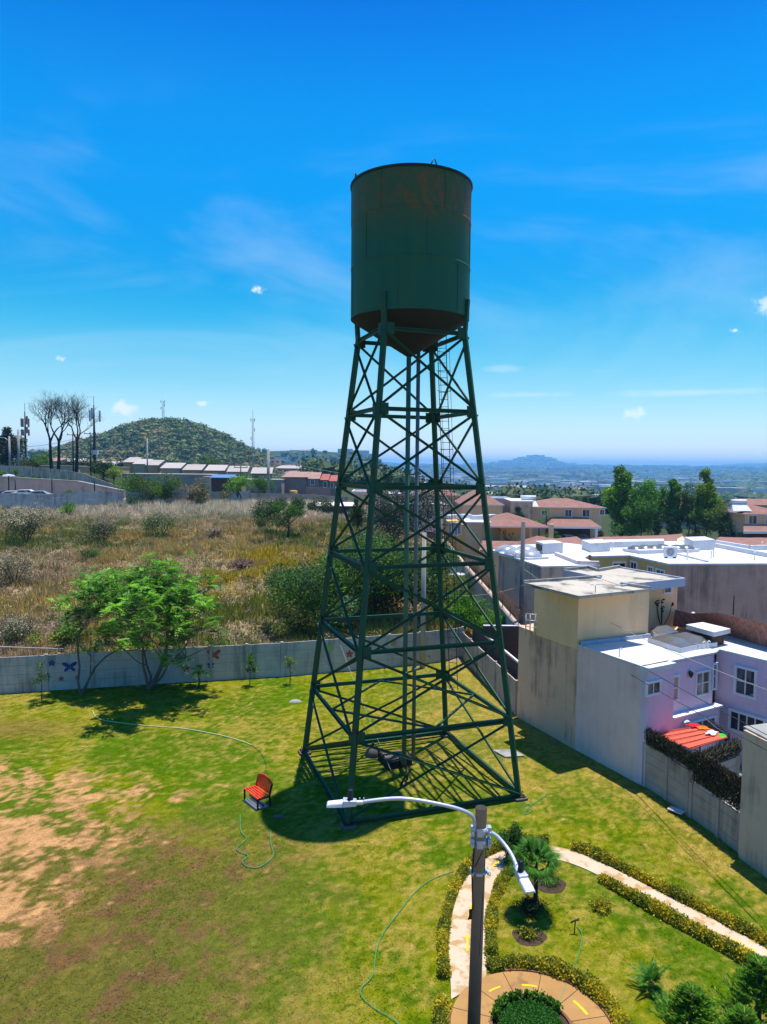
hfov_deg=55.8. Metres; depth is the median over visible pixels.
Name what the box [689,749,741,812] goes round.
vine screen
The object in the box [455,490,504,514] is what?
hip roof house
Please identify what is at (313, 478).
rose house
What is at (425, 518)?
flat roof house
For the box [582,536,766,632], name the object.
ochre house
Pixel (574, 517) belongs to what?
villa
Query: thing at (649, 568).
window
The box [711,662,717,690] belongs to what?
window
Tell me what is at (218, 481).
shed
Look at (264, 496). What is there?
precast wall
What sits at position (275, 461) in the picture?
valley house
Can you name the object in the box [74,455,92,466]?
tree
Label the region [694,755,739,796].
precast wall
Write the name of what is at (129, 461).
hill foot house
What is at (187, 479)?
building
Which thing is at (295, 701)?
rock
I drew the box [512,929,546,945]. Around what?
soil patch
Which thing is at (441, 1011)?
hedge
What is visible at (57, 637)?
bush
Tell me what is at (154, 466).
hill foot house
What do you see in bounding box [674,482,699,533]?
tree
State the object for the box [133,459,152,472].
hill foot house
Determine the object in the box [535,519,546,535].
palm tree
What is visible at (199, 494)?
scrub tree
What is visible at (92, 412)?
telecom mast
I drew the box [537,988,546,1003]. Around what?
bed plant
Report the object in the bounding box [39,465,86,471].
building
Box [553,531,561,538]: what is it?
bush
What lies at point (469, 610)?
bush
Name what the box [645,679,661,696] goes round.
window
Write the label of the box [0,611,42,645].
bush
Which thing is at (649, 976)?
cycad
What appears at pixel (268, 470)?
concrete pole
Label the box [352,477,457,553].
tree
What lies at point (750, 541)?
brown roof house
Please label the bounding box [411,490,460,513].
hip roof house
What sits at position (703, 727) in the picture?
clothing
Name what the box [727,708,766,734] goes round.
window
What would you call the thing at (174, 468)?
hill foot house
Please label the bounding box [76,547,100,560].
bush
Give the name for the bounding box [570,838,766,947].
hedge
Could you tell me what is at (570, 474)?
distant town
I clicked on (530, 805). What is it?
garden hose
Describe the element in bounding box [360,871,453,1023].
garden hose
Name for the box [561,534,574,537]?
parked car
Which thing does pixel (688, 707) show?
power cable
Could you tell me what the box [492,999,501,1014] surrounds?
bed plant
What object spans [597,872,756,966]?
hedge
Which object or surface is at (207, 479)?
building
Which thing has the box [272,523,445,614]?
bush
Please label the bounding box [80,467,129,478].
building
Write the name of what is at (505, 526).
ochre fronted house
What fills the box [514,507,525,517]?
cypress
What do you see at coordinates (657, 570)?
window
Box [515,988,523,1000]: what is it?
bed plant
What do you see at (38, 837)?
lawn
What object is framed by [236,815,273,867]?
garden hose
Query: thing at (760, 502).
gabled house
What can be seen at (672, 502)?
tree
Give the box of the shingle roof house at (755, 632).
[673,595,766,646]
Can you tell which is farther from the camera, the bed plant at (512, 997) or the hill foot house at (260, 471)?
the hill foot house at (260, 471)
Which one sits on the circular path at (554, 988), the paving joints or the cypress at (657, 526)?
the paving joints
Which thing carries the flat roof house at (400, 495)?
on the ground at (606, 524)
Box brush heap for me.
[225,559,255,569]
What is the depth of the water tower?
26.76 m
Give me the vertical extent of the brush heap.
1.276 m
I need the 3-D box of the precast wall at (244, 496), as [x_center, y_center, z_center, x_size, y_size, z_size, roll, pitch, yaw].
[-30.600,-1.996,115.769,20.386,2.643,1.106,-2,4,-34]
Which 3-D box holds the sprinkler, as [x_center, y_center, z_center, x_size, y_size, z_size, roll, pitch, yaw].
[5.139,11.110,19.417,0.237,0.436,0.083,1,4,0]
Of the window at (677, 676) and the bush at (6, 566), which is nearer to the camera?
the window at (677, 676)
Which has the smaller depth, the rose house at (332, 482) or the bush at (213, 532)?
the bush at (213, 532)
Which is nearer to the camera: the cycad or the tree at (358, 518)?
the cycad
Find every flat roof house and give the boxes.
[351,489,380,505]
[374,500,444,531]
[389,492,414,499]
[490,496,508,512]
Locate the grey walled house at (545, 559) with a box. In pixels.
[493,540,599,624]
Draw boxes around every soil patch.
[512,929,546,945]
[532,879,565,892]
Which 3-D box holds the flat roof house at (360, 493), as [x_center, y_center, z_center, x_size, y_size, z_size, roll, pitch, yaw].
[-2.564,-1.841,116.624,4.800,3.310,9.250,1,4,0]
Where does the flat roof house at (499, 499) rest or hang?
on the ground at (606, 524)
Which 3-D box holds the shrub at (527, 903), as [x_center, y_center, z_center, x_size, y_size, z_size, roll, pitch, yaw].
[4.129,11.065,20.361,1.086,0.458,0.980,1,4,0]
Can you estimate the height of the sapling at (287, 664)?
1.710 m
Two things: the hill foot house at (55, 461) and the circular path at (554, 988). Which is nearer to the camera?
the circular path at (554, 988)
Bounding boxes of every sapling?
[31,661,52,700]
[244,652,257,685]
[284,656,296,684]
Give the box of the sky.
[0,0,766,465]
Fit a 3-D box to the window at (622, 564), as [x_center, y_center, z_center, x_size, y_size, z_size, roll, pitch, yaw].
[18.592,4.216,57.098,1.255,0.574,0.080,0,4,-14]
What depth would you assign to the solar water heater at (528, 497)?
121.76 m
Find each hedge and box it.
[431,993,452,1023]
[434,830,549,978]
[483,852,547,955]
[484,952,633,1023]
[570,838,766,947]
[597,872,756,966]
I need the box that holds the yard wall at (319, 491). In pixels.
[306,487,329,497]
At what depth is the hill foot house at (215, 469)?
168.16 m
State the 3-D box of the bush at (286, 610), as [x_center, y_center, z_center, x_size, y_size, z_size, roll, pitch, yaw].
[-5.730,7.213,50.306,5.776,3.617,4.547,1,4,0]
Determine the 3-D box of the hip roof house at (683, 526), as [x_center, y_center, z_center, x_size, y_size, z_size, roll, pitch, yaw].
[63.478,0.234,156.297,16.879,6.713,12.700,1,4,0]
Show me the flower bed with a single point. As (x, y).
(563, 1019)
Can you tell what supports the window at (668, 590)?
in the courtyard house at (582, 659)
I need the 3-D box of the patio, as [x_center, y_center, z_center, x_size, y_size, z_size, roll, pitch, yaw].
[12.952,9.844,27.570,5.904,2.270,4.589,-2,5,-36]
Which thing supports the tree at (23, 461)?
on the ground at (606, 524)
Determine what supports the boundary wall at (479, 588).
on the ground at (606, 524)
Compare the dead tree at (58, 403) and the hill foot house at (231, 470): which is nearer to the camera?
the dead tree at (58, 403)
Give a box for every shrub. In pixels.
[497,820,527,864]
[510,894,548,919]
[515,922,542,940]
[538,876,560,889]
[587,894,615,915]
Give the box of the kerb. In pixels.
[449,968,613,1023]
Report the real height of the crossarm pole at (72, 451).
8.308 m
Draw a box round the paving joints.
[453,973,604,1021]
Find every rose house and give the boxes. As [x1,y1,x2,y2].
[282,472,308,493]
[306,472,321,487]
[319,474,330,487]
[328,475,337,495]
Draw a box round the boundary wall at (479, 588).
[445,534,522,624]
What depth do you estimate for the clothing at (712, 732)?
28.26 m
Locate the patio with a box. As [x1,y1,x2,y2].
[658,727,741,812]
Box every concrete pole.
[267,449,269,492]
[420,533,425,668]
[519,522,524,624]
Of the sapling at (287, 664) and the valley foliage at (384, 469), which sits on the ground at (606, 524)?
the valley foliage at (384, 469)
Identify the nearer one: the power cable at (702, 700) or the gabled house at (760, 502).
the power cable at (702, 700)
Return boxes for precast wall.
[0,491,122,508]
[0,626,463,693]
[126,491,249,503]
[250,493,347,501]
[462,632,517,715]
[641,742,692,815]
[688,781,739,852]
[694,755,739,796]
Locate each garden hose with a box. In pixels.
[92,710,251,744]
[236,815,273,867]
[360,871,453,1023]
[520,793,546,814]
[559,926,581,999]
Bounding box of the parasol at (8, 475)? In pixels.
[2,474,14,490]
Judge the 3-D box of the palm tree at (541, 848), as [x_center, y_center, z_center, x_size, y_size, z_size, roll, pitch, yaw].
[4.234,10.225,20.312,1.651,2.271,1.748,1,4,0]
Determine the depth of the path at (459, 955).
20.36 m
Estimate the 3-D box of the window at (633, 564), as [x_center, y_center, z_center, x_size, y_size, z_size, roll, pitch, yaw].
[19.593,4.207,56.707,0.080,0.710,0.970,0,4,-14]
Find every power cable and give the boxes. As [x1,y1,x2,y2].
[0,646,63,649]
[341,647,392,773]
[516,601,766,750]
[524,592,766,734]
[526,570,766,689]
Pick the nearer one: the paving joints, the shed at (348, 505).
the paving joints
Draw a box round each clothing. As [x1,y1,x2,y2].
[685,723,700,727]
[697,725,710,729]
[705,730,717,735]
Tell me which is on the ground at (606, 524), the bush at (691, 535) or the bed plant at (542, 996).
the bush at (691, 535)
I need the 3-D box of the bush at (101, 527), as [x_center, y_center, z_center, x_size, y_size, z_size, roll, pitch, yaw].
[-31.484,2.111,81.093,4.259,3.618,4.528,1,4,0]
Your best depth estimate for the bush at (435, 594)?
53.75 m
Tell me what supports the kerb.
on the lawn at (38, 837)
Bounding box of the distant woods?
[4,456,766,489]
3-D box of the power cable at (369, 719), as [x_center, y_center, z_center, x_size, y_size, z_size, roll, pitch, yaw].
[-1.208,9.123,36.663,0.014,1.496,16.309,0,4,-11]
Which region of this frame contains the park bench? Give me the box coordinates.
[244,773,272,810]
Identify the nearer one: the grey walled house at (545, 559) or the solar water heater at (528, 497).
the grey walled house at (545, 559)
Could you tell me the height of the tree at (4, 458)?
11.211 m
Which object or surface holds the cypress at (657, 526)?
on the ground at (606, 524)
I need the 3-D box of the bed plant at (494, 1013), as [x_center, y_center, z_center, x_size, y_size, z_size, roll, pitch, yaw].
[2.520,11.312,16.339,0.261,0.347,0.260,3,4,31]
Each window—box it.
[451,522,455,534]
[457,522,460,534]
[564,509,571,516]
[582,509,589,516]
[599,509,604,514]
[612,562,626,566]
[630,560,637,568]
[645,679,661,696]
[647,565,653,571]
[655,568,664,573]
[663,588,671,593]
[674,674,679,701]
[688,715,716,726]
[694,669,710,697]
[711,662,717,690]
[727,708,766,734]
[733,664,757,700]
[748,515,757,523]
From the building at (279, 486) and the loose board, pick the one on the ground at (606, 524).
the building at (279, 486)
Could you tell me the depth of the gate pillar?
114.07 m
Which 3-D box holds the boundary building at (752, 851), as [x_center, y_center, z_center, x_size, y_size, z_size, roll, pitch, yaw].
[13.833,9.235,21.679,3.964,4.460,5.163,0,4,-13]
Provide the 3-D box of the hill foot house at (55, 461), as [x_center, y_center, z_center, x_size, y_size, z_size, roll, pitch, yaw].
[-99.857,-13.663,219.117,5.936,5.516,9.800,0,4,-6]
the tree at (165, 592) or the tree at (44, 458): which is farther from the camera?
the tree at (44, 458)
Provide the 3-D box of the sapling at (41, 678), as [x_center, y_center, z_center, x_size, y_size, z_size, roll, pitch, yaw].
[-17.948,8.811,37.972,1.117,2.179,0.963,3,5,38]
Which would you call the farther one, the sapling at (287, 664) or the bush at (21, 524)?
the bush at (21, 524)
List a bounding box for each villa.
[503,498,605,538]
[718,505,766,537]
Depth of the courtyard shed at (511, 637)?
45.76 m
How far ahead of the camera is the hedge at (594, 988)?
17.67 m
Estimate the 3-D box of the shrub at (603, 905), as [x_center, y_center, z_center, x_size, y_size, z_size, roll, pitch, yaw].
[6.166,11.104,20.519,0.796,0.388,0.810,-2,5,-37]
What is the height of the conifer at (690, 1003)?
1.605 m
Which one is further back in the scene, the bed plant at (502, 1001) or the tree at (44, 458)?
the tree at (44, 458)
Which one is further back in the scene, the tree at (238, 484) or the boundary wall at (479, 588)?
the tree at (238, 484)
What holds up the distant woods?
on the ground at (606, 524)
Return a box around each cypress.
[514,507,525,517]
[652,512,664,534]
[665,517,677,534]
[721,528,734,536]
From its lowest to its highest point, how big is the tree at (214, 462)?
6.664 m
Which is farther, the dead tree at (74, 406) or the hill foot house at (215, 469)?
the hill foot house at (215, 469)
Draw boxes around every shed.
[209,474,235,491]
[316,502,354,513]
[472,625,521,679]
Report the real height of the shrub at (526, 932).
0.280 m
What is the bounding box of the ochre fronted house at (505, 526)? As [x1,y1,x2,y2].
[442,513,549,571]
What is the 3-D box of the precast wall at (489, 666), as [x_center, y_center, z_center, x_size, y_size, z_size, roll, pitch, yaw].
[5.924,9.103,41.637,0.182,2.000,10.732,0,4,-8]
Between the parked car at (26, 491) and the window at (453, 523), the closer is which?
the window at (453, 523)
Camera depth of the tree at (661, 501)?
129.29 m
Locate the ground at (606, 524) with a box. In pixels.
[0,428,766,770]
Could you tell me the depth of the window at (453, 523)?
82.22 m
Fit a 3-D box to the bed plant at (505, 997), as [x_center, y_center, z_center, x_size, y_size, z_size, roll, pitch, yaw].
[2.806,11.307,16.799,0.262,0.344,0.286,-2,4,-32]
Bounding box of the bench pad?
[243,797,267,810]
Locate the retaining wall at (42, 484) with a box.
[0,476,125,497]
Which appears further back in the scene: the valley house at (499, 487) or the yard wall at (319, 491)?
the valley house at (499, 487)
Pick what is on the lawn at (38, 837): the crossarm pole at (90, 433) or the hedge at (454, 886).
the hedge at (454, 886)
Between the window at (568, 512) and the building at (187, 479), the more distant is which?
the building at (187, 479)
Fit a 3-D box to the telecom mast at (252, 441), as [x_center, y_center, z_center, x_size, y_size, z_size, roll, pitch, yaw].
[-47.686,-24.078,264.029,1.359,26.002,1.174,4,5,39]
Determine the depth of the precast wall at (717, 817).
24.71 m
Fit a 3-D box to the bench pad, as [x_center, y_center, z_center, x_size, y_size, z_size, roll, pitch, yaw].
[-4.707,10.732,26.662,0.520,0.050,0.950,-2,5,-38]
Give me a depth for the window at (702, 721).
30.11 m
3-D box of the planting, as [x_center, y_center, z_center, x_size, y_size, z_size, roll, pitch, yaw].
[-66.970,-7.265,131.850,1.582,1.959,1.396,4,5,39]
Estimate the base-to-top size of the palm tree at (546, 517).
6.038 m
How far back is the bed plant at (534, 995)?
16.88 m
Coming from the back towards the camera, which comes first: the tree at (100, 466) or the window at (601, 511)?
the tree at (100, 466)
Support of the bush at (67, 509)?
on the ground at (606, 524)
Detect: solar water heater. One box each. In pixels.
[520,495,538,506]
[728,499,750,510]
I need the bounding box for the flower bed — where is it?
[493,1000,567,1023]
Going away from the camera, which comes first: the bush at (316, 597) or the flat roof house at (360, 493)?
the bush at (316, 597)
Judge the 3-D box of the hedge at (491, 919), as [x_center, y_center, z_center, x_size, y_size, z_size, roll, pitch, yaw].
[3.603,11.037,20.973,1.207,0.481,5.454,2,4,27]
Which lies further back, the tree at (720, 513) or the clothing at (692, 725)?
the tree at (720, 513)
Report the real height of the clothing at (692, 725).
0.104 m
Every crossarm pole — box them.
[67,433,73,471]
[84,432,95,475]
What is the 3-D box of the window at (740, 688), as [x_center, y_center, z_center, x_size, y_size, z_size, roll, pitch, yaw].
[15.125,7.113,30.257,0.080,1.280,0.998,-2,4,-32]
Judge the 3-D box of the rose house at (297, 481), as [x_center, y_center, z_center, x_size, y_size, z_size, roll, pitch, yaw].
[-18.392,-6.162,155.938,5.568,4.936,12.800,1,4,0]
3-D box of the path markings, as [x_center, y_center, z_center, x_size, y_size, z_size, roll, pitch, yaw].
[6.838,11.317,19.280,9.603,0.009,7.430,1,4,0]
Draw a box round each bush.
[0,502,57,541]
[0,550,40,581]
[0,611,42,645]
[26,619,106,646]
[59,501,75,515]
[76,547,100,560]
[81,515,121,542]
[132,507,189,539]
[184,586,210,598]
[205,526,227,537]
[257,543,376,634]
[262,589,339,636]
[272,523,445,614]
[371,540,459,612]
[418,542,460,577]
[427,587,492,630]
[437,567,471,598]
[471,610,505,627]
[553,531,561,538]
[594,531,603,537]
[683,532,696,536]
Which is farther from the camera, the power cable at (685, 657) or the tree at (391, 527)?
the tree at (391, 527)
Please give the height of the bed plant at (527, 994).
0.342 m
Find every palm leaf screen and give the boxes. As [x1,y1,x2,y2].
[644,727,695,770]
[686,736,742,767]
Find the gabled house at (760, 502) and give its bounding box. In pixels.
[723,499,766,507]
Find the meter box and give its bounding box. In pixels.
[274,814,283,818]
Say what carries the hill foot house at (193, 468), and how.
on the ground at (606, 524)
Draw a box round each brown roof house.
[479,536,580,588]
[568,534,683,544]
[716,537,766,544]
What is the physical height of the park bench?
0.972 m
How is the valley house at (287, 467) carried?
on the ground at (606, 524)
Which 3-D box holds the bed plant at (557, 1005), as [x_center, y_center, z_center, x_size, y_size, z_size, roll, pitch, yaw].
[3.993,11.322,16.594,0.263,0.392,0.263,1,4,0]
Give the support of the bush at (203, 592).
on the ground at (606, 524)
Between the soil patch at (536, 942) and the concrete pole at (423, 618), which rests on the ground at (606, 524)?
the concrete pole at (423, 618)
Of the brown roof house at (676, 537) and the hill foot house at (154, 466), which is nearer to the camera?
the brown roof house at (676, 537)
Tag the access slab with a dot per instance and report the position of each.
(505, 753)
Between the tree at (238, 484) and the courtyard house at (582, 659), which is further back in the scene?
the tree at (238, 484)
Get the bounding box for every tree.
[0,426,32,471]
[8,457,39,468]
[23,449,55,464]
[28,392,87,471]
[34,390,85,472]
[45,566,196,695]
[48,392,102,471]
[60,457,74,465]
[66,551,232,690]
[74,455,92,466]
[88,459,114,480]
[104,464,124,483]
[112,472,183,504]
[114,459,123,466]
[171,477,230,503]
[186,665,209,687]
[197,455,225,468]
[221,473,255,498]
[249,496,332,537]
[250,475,275,492]
[347,498,366,535]
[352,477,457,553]
[507,833,564,911]
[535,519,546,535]
[539,508,555,534]
[600,464,639,535]
[620,476,661,535]
[647,484,669,535]
[658,478,684,533]
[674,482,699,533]
[686,496,701,536]
[688,466,723,536]
[697,498,734,536]
[704,504,731,532]
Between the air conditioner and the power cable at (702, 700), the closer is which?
the power cable at (702, 700)
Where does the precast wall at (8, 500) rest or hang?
on the ground at (606, 524)
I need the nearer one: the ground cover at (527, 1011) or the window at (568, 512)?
the ground cover at (527, 1011)
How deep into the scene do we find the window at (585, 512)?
121.22 m
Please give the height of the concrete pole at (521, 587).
9.250 m
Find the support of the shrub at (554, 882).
on the soil patch at (558, 888)
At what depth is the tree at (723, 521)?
121.80 m
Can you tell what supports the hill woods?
on the ground at (606, 524)
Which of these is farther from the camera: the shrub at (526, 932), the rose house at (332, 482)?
the rose house at (332, 482)
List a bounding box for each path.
[449,846,766,998]
[451,971,609,1023]
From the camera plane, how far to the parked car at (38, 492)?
117.38 m
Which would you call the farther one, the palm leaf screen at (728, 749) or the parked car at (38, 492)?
the parked car at (38, 492)
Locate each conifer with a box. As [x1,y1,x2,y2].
[647,981,723,1023]
[708,952,766,1023]
[712,1002,764,1023]
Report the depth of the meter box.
25.58 m
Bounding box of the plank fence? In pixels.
[0,466,120,488]
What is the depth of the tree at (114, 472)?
139.58 m
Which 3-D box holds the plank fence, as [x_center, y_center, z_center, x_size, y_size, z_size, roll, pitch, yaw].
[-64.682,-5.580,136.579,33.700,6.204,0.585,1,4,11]
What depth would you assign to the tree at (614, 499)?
126.66 m
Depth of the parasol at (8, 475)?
120.83 m
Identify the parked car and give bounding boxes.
[13,489,33,493]
[28,491,51,494]
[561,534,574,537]
[576,534,589,538]
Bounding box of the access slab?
[494,749,523,757]
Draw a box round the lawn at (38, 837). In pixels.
[0,661,766,1023]
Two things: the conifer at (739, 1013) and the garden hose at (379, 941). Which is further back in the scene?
the garden hose at (379, 941)
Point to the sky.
(176, 176)
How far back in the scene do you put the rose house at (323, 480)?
151.97 m
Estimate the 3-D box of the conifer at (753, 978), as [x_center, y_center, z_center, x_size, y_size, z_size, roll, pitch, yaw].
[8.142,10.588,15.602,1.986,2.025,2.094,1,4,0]
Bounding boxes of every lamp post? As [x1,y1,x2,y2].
[0,436,10,465]
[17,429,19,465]
[146,438,151,472]
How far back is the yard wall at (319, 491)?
137.94 m
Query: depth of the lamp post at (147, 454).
149.46 m
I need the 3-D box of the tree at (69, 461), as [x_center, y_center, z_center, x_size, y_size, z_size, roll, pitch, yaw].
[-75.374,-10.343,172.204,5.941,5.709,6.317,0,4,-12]
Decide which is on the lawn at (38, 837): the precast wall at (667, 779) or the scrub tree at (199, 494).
the precast wall at (667, 779)
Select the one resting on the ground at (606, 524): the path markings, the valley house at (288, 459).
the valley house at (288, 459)
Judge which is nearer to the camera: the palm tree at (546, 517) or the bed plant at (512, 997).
the bed plant at (512, 997)
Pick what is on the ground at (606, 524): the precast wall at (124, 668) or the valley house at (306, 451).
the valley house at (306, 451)
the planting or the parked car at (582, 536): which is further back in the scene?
the planting
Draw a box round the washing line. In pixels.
[704,717,729,741]
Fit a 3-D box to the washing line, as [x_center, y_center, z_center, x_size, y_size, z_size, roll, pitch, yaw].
[13.318,8.694,28.896,0.139,0.626,1.251,-1,4,-20]
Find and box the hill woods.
[42,418,284,476]
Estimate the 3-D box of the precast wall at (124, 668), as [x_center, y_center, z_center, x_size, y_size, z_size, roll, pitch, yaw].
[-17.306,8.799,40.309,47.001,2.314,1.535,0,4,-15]
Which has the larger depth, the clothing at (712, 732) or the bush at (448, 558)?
the bush at (448, 558)
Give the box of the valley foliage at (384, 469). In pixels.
[205,454,766,513]
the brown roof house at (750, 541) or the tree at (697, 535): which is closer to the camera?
the brown roof house at (750, 541)
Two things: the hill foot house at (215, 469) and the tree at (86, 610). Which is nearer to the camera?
the tree at (86, 610)
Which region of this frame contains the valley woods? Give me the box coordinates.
[12,448,766,513]
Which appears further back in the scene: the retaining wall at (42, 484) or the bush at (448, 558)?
the retaining wall at (42, 484)
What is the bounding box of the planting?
[12,468,18,474]
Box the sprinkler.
[571,918,578,933]
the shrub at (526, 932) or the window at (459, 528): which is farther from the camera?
the window at (459, 528)
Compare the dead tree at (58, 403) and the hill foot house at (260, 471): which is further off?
the hill foot house at (260, 471)
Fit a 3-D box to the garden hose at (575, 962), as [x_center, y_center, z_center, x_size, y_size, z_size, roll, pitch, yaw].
[4.553,11.384,17.976,0.298,0.019,3.756,2,4,26]
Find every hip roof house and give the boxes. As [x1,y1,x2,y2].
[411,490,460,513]
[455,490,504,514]
[650,504,727,528]
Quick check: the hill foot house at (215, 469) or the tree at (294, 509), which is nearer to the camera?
the tree at (294, 509)
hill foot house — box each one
[42,458,67,464]
[123,457,141,472]
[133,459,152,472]
[145,460,164,472]
[160,463,185,473]
[182,464,205,473]
[204,465,227,473]
[226,466,249,478]
[251,467,272,478]
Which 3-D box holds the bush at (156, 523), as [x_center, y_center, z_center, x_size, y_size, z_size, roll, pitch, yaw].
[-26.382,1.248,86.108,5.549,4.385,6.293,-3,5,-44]
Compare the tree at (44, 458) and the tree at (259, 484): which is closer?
the tree at (259, 484)
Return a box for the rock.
[289,699,300,702]
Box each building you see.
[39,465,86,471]
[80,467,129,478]
[122,473,213,491]
[202,476,245,494]
[246,479,284,492]
[738,723,766,877]
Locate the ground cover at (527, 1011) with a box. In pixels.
[499,998,563,1023]
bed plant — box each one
[489,1004,500,1021]
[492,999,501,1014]
[495,995,505,1008]
[501,991,510,1006]
[506,990,517,1002]
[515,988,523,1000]
[522,988,531,999]
[530,987,539,1001]
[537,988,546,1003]
[542,993,554,1006]
[552,999,563,1013]
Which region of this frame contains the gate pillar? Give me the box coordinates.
[548,524,553,537]
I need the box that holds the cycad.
[626,956,670,1005]
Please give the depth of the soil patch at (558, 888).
21.53 m
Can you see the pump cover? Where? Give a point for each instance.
(371, 753)
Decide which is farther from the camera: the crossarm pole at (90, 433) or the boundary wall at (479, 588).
the crossarm pole at (90, 433)
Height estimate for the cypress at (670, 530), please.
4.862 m
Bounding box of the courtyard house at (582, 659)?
[517,565,766,786]
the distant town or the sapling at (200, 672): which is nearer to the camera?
the sapling at (200, 672)
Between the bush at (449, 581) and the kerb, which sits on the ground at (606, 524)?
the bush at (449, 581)
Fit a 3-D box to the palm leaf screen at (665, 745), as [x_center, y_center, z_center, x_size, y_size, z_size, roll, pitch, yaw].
[10.716,8.923,27.113,0.651,1.121,3.131,0,4,-15]
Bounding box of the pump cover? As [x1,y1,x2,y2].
[365,742,379,757]
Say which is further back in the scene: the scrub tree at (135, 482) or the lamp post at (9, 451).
the lamp post at (9, 451)
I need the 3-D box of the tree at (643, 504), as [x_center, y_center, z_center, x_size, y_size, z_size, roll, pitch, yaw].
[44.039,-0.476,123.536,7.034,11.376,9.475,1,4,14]
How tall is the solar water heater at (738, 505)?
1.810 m
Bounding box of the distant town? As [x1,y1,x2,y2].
[290,449,766,493]
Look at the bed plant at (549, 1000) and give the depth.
16.70 m
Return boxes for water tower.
[298,159,527,830]
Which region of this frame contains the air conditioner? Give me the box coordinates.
[663,546,677,557]
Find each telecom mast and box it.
[20,403,29,459]
[89,396,100,462]
[252,419,254,467]
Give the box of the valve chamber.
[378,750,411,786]
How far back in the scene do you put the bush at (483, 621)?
49.16 m
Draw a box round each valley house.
[262,459,280,465]
[276,465,301,471]
[278,457,295,461]
[299,450,316,454]
[493,485,512,488]
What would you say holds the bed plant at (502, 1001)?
on the flower bed
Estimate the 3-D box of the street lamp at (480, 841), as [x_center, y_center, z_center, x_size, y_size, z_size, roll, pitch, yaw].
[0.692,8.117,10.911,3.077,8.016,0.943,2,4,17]
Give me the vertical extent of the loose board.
0.030 m
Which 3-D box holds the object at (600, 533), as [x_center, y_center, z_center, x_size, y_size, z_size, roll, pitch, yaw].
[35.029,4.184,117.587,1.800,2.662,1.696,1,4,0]
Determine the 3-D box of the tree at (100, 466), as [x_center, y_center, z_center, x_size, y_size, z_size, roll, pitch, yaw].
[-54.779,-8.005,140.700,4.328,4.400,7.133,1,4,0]
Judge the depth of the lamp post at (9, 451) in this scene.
140.44 m
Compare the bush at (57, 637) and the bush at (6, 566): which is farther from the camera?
the bush at (6, 566)
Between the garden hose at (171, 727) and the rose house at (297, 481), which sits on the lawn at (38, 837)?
the garden hose at (171, 727)
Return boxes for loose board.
[667,806,685,814]
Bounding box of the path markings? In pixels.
[464,860,755,1014]
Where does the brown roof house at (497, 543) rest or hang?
on the ground at (606, 524)
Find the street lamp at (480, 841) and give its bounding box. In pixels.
[326,788,535,1023]
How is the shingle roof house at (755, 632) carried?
on the ground at (606, 524)
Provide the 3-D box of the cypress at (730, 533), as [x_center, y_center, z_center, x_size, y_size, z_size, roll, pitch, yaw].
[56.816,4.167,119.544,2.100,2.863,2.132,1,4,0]
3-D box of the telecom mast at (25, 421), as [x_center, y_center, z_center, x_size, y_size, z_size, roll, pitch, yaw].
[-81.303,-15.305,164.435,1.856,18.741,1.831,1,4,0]
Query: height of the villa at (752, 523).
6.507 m
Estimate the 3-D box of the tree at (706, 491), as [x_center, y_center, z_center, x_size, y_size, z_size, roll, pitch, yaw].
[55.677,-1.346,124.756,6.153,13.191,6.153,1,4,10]
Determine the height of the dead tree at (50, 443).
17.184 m
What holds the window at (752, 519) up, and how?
in the villa at (752, 523)
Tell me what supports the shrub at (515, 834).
on the lawn at (38, 837)
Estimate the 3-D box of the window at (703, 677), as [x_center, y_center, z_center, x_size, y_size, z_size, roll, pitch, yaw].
[13.427,7.200,30.447,0.989,1.088,0.080,-2,4,-31]

